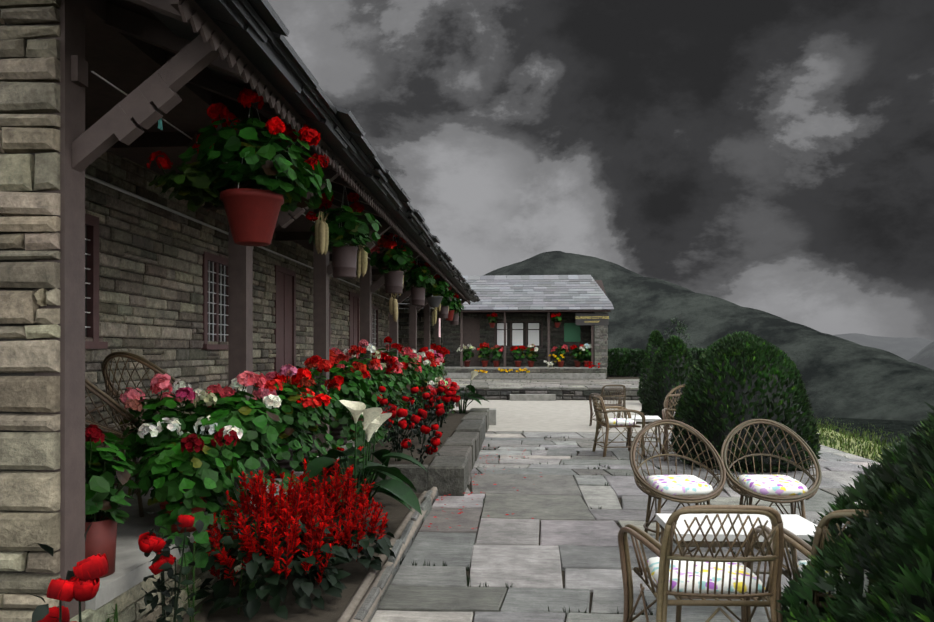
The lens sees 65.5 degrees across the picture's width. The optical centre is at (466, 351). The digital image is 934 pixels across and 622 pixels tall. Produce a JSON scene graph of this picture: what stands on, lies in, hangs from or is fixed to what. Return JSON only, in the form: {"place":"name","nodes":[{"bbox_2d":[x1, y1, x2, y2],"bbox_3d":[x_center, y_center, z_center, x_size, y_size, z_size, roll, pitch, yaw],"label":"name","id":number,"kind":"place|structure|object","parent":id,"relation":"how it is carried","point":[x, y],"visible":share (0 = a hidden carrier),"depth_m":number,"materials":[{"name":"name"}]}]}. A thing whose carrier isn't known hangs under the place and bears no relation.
{"place":"outdoors","nodes":[
{"label":"outdoors","id":0,"kind":"place"},
{"bbox_2d":[0,0,442,621],"bbox_3d":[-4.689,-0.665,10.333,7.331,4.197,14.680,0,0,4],"label":"lodge stone walls","id":1,"kind":"structure","parent":0,"point":[154,240],"depth_m":2.85,"materials":[{"name":"beige stone"}]},
{"bbox_2d":[85,213,379,390],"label":"lodge frames","id":2,"kind":"structure","parent":1,"relation":"in","point":[285,316],"depth_m":7.52,"materials":[{"name":"brown wood"}]},
{"bbox_2d":[85,238,376,345],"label":"lodge window grilles","id":3,"kind":"object","parent":2,"relation":"in","point":[220,304],"visible":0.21,"depth_m":7.29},
{"bbox_2d":[85,174,388,299],"bbox_3d":[-2.218,-1.188,10.164,0.024,0.021,13.940,0,0,4],"label":"lodge rail","id":4,"kind":"object","parent":1,"relation":"attached to","point":[145,199],"visible":0.46,"depth_m":6.20,"materials":[{"name":"brown wood"}]},
{"bbox_2d":[146,87,463,325],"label":"hanging geranium plants","id":5,"kind":"object","parent":1,"relation":"hanging from","point":[197,184],"visible":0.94,"depth_m":3.71,"materials":[{"name":"green plant"}]},
{"bbox_2d":[35,0,469,618],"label":"frame","id":6,"kind":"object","parent":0,"point":[125,52],"visible":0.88,"depth_m":3.15,"materials":[{"name":"brown wood"}]},
{"bbox_2d":[107,0,209,69],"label":"lodge roof deck","id":7,"kind":"structure","parent":6,"relation":"on","point":[135,8],"depth_m":3.11,"materials":[{"name":"brown wood"}]},
{"bbox_2d":[147,0,479,301],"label":"lodge roof slates","id":8,"kind":"object","parent":7,"relation":"on","point":[255,31],"visible":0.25,"depth_m":3.55,"materials":[{"name":"grey stone"}]},
{"bbox_2d":[91,71,458,312],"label":"hanging wires and line","id":9,"kind":"object","parent":6,"relation":"hanging from","point":[99,76],"visible":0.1,"depth_m":3.68,"materials":[{"name":"grey metal"}]},
{"bbox_2d":[158,118,162,129],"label":"clothes pegs","id":10,"kind":"object","parent":9,"relation":"attached to","point":[160,127],"visible":0.33,"depth_m":3.48,"materials":[{"name":"blue plastic"}]},
{"bbox_2d":[85,407,422,609],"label":"porch floor","id":11,"kind":"structure","parent":0,"point":[133,563],"depth_m":3.67,"materials":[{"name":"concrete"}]},
{"bbox_2d":[85,378,145,516],"bbox_3d":[-2.228,0.494,4.246,0.731,0.979,0.678,0,0,4],"label":"wicker chair","id":12,"kind":"object","parent":11,"relation":"on","point":[109,401],"visible":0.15,"depth_m":4.04,"materials":[{"name":"wicker"}]},
{"bbox_2d":[102,351,203,489],"bbox_3d":[-2.141,0.492,5.042,0.737,0.983,0.678,0,0,4],"label":"wicker chair","id":13,"kind":"object","parent":11,"relation":"on","point":[111,389],"visible":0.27,"depth_m":4.77,"materials":[{"name":"wicker"}]},
{"bbox_2d":[85,355,343,567],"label":"geraniums","id":14,"kind":"object","parent":11,"relation":"on","point":[199,449],"visible":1,"depth_m":4.05,"materials":[{"name":"green plant"}]},
{"bbox_2d":[85,188,458,577],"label":"flower pots","id":15,"kind":"object","parent":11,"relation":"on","point":[252,215],"visible":0.38,"depth_m":3.65,"materials":[{"name":"ceramic"}]},
{"bbox_2d":[329,336,449,454],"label":"geraniums","id":16,"kind":"object","parent":11,"relation":"on","point":[387,371],"visible":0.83,"depth_m":8.73,"materials":[{"name":"red plant"}]},
{"bbox_2d":[176,493,421,621],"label":"flower bed soil","id":17,"kind":"structure","parent":0,"point":[334,606],"depth_m":4.02,"materials":[{"name":"brown soil"}]},
{"bbox_2d":[27,382,459,621],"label":"red flowers","id":18,"kind":"object","parent":17,"relation":"on","point":[83,585],"visible":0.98,"depth_m":3.19,"materials":[{"name":"red plant"}]},
{"bbox_2d":[105,376,459,621],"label":"red flowers","id":19,"kind":"object","parent":17,"relation":"on","point":[440,382],"visible":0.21,"depth_m":5.04,"materials":[{"name":"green plant"}]},
{"bbox_2d":[189,458,395,619],"bbox_3d":[-0.959,0.985,4.237,0.967,0.770,1.301,0,0,4],"label":"red salvia","id":20,"kind":"object","parent":17,"relation":"on","point":[310,518],"visible":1,"depth_m":3.88,"materials":[{"name":"red plant"}]},
{"bbox_2d":[337,487,437,621],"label":"stone curb","id":21,"kind":"structure","parent":17,"relation":"on","point":[370,581],"depth_m":4.33,"materials":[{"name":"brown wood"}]},
{"bbox_2d":[298,371,488,516],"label":"flower bed calla lilies","id":22,"kind":"object","parent":17,"relation":"on","point":[397,488],"visible":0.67,"depth_m":5.54,"materials":[{"name":"green plant"}]},
{"bbox_2d":[359,410,468,465],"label":"flower bed soil","id":23,"kind":"structure","parent":0,"point":[450,426],"depth_m":9.31,"materials":[{"name":"brown soil"}]},
{"bbox_2d":[439,318,440,336],"bbox_3d":[-0.608,-0.718,16.113,0.010,0.800,0.350,0,0,4],"label":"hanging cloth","id":24,"kind":"object","parent":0,"point":[439,327],"visible":0.64,"depth_m":16.15,"materials":[{"name":"white fabric"}]},
{"bbox_2d":[497,323,538,344],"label":"cottage curtains","id":25,"kind":"object","parent":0,"point":[517,337],"visible":0.81,"depth_m":29.43,"materials":[{"name":"white fabric"}]},
{"bbox_2d":[398,312,639,399],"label":"cottage stone walls","id":26,"kind":"structure","parent":0,"point":[600,341],"depth_m":29.27,"materials":[{"name":"grey stone"}]},
{"bbox_2d":[417,312,593,366],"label":"wooden frame","id":27,"kind":"structure","parent":26,"relation":"attached to","point":[469,331],"depth_m":29.39,"materials":[{"name":"brown wood"}]},
{"bbox_2d":[463,323,589,366],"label":"flower pots","id":28,"kind":"object","parent":26,"relation":"on","point":[517,363],"visible":0.96,"depth_m":28.21,"materials":[{"name":"red ceramic"}]},
{"bbox_2d":[457,312,600,378],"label":"flowers","id":29,"kind":"object","parent":28,"relation":"in","point":[559,354],"visible":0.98,"depth_m":28.17,"materials":[{"name":"red plant"}]},
{"bbox_2d":[457,280,610,313],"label":"cottage roof deck","id":30,"kind":"structure","parent":26,"relation":"on","point":[599,283],"depth_m":27.86,"materials":[{"name":"brown wood"}]},
{"bbox_2d":[460,275,613,309],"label":"cottage roof slates","id":31,"kind":"object","parent":30,"relation":"on","point":[545,292],"visible":0.58,"depth_m":29.17,"materials":[{"name":"grey stone"}]},
{"bbox_2d":[564,323,579,341],"bbox_3d":[4.235,-0.763,29.223,0.650,0.750,0.040,0,0,4],"label":"green board","id":32,"kind":"object","parent":26,"relation":"attached to","point":[571,332],"visible":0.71,"depth_m":29.20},
{"bbox_2d":[576,313,608,324],"bbox_3d":[4.793,-1.228,27.856,1.250,0.460,0.040,0,0,4],"label":"sign","id":33,"kind":"object","parent":26,"relation":"attached to","point":[602,320],"visible":1,"depth_m":27.84,"materials":[{"name":"brown wood"}]},
{"bbox_2d":[575,316,608,318],"bbox_3d":[4.793,-1.297,27.830,1.278,0.098,0.006,0,0,4],"label":"sign lettering","id":34,"kind":"object","parent":33,"relation":"attached to","point":[607,317],"visible":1,"depth_m":27.82},
{"bbox_2d":[444,379,641,389],"bbox_3d":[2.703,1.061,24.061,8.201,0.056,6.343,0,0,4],"label":"wall","id":35,"kind":"structure","parent":0,"point":[548,383],"depth_m":23.55,"materials":[{"name":"stone"}]},
{"bbox_2d":[268,0,933,340],"label":"sky","id":36,"kind":"structure","parent":0,"point":[775,157],"materials":[{"name":"grey"}]},
{"bbox_2d":[607,376,639,378],"bbox_3d":[-4.856,1.352,34.421,25.700,0.560,25.900,0,0,4],"label":"coping","id":37,"kind":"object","parent":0,"point":[621,377],"depth_m":29.79,"materials":[{"name":"grey stone"}]},
{"bbox_2d":[607,347,705,376],"bbox_3d":[8.490,0.456,30.575,5.493,1.272,1.440,0,0,4],"label":"hedge","id":38,"kind":"object","parent":37,"relation":"on","point":[624,363],"visible":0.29,"depth_m":30.17,"materials":[{"name":"green plant"}]},
{"bbox_2d":[371,431,881,621],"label":"terrace paving","id":39,"kind":"structure","parent":0,"point":[579,545],"depth_m":5.54,"materials":[{"name":"stone"}]},
{"bbox_2d":[371,408,488,495],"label":"stone planter wall","id":40,"kind":"structure","parent":39,"relation":"on","point":[449,468],"depth_m":7.35,"materials":[{"name":"stone"}]},
{"bbox_2d":[428,446,541,529],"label":"fallen petals","id":41,"kind":"object","parent":39,"relation":"on","point":[480,492],"visible":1,"depth_m":6.93,"materials":[{"name":"red plant"}]},
{"bbox_2d":[592,395,644,456],"bbox_3d":[2.031,1.000,9.889,0.617,0.809,0.615,0,0,-6],"label":"cane chair","id":42,"kind":"object","parent":39,"relation":"on","point":[607,422],"visible":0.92,"depth_m":9.70,"materials":[{"name":"wicker"}]},
{"bbox_2d":[626,415,661,450],"bbox_3d":[2.516,1.169,10.361,0.455,0.459,0.558,0,0,9],"label":"cane table","id":43,"kind":"object","parent":39,"relation":"on","point":[649,419],"visible":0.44,"depth_m":10.14,"materials":[{"name":"wicker"}]},
{"bbox_2d":[662,394,679,460],"bbox_3d":[2.839,0.989,9.502,0.653,0.831,0.650,0,0,4],"label":"cane chair","id":44,"kind":"object","parent":39,"relation":"on","point":[666,409],"visible":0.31,"depth_m":9.71,"materials":[{"name":"wicker"}]},
{"bbox_2d":[664,385,684,438],"bbox_3d":[3.246,0.949,10.681,0.681,0.899,0.615,0,0,4],"label":"cane chair","id":45,"kind":"object","parent":39,"relation":"on","point":[670,392],"visible":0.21,"depth_m":10.93,"materials":[{"name":"wicker"}]},
{"bbox_2d":[629,419,725,552],"bbox_3d":[1.510,0.956,5.207,0.671,0.884,0.602,0,0,4],"label":"wicker chair","id":46,"kind":"object","parent":39,"relation":"on","point":[687,489],"visible":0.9,"depth_m":5.22,"materials":[{"name":"wicker"}]},
{"bbox_2d":[618,505,783,621],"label":"armchair","id":47,"kind":"object","parent":39,"relation":"on","point":[702,576],"visible":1,"depth_m":2.87,"materials":[{"name":"wicker"}]},
{"bbox_2d":[656,513,817,621],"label":"cane table","id":48,"kind":"object","parent":39,"relation":"on","point":[802,528],"visible":0.4,"depth_m":3.83,"materials":[{"name":"wicker"}]},
{"bbox_2d":[671,330,822,473],"bbox_3d":[3.426,0.585,9.008,1.746,1.694,1.781,0,0,4],"label":"topiary conifer","id":49,"kind":"object","parent":39,"relation":"on","point":[733,381],"visible":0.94,"depth_m":8.47,"materials":[{"name":"green plant"}]},
{"bbox_2d":[721,419,821,518],"bbox_3d":[2.176,0.954,5.202,0.675,0.889,0.606,0,0,4],"label":"wicker chair","id":50,"kind":"object","parent":39,"relation":"on","point":[776,489],"visible":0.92,"depth_m":5.21,"materials":[{"name":"wicker"}]},
{"bbox_2d":[766,509,881,617],"bbox_3d":[1.630,1.004,3.030,0.629,0.802,0.603,0,0,12],"label":"armchair","id":51,"kind":"object","parent":39,"relation":"on","point":[800,544],"visible":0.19,"depth_m":2.88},
{"bbox_2d":[769,401,933,621],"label":"conifer shrub","id":52,"kind":"object","parent":39,"relation":"on","point":[896,546],"visible":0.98,"depth_m":2.55,"materials":[{"name":"green plant"}]},
{"bbox_2d":[453,400,818,433],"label":"gravel ground","id":53,"kind":"structure","parent":0,"point":[549,416],"depth_m":15.88,"materials":[{"name":"beige gravel"}]},
{"bbox_2d":[444,366,606,424],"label":"yard steps","id":54,"kind":"structure","parent":53,"relation":"on","point":[524,397],"depth_m":27.68,"materials":[{"name":"stone"}]},
{"bbox_2d":[589,384,626,428],"bbox_3d":[2.628,1.001,13.384,0.635,0.808,0.604,0,0,-6],"label":"cane chair","id":55,"kind":"object","parent":53,"relation":"on","point":[623,395],"visible":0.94,"depth_m":13.16,"materials":[{"name":"wicker"}]},
{"bbox_2d":[637,329,663,402],"bbox_3d":[4.995,0.410,19.167,1.003,1.985,0.992,0,0,4],"label":"topiary conifer","id":56,"kind":"object","parent":53,"relation":"on","point":[655,341],"visible":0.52,"depth_m":19.04,"materials":[{"name":"green plant"}]},
{"bbox_2d":[640,335,694,424],"bbox_3d":[4.039,0.554,14.211,1.316,1.755,1.266,0,0,4],"label":"topiary conifer","id":57,"kind":"object","parent":53,"relation":"on","point":[672,364],"visible":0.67,"depth_m":13.93,"materials":[{"name":"green plant"}]},
{"bbox_2d":[483,251,933,447],"bbox_3d":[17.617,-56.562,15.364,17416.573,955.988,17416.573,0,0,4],"label":"terrain ground","id":58,"kind":"structure","parent":0,"point":[864,381],"depth_m":972.97,"materials":[{"name":"green plant"}]},
{"bbox_2d":[663,314,696,348],"bbox_3d":[9.560,-0.058,32.466,1.483,3.202,1.243,0,0,-24],"label":"tree sapling","id":59,"kind":"object","parent":58,"relation":"on","point":[680,328],"visible":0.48,"depth_m":32.47,"materials":[{"name":"green plant"}]},
{"bbox_2d":[817,428,888,460],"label":"lawn grass","id":60,"kind":"structure","parent":58,"relation":"on","point":[852,452],"depth_m":11.16,"materials":[{"name":"green plant"}]},
{"bbox_2d":[400,379,902,614],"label":"grass tufts","id":61,"kind":"object","parent":60,"relation":"on","point":[846,443],"visible":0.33,"depth_m":11.11,"materials":[{"name":"green plant"}]}
]}

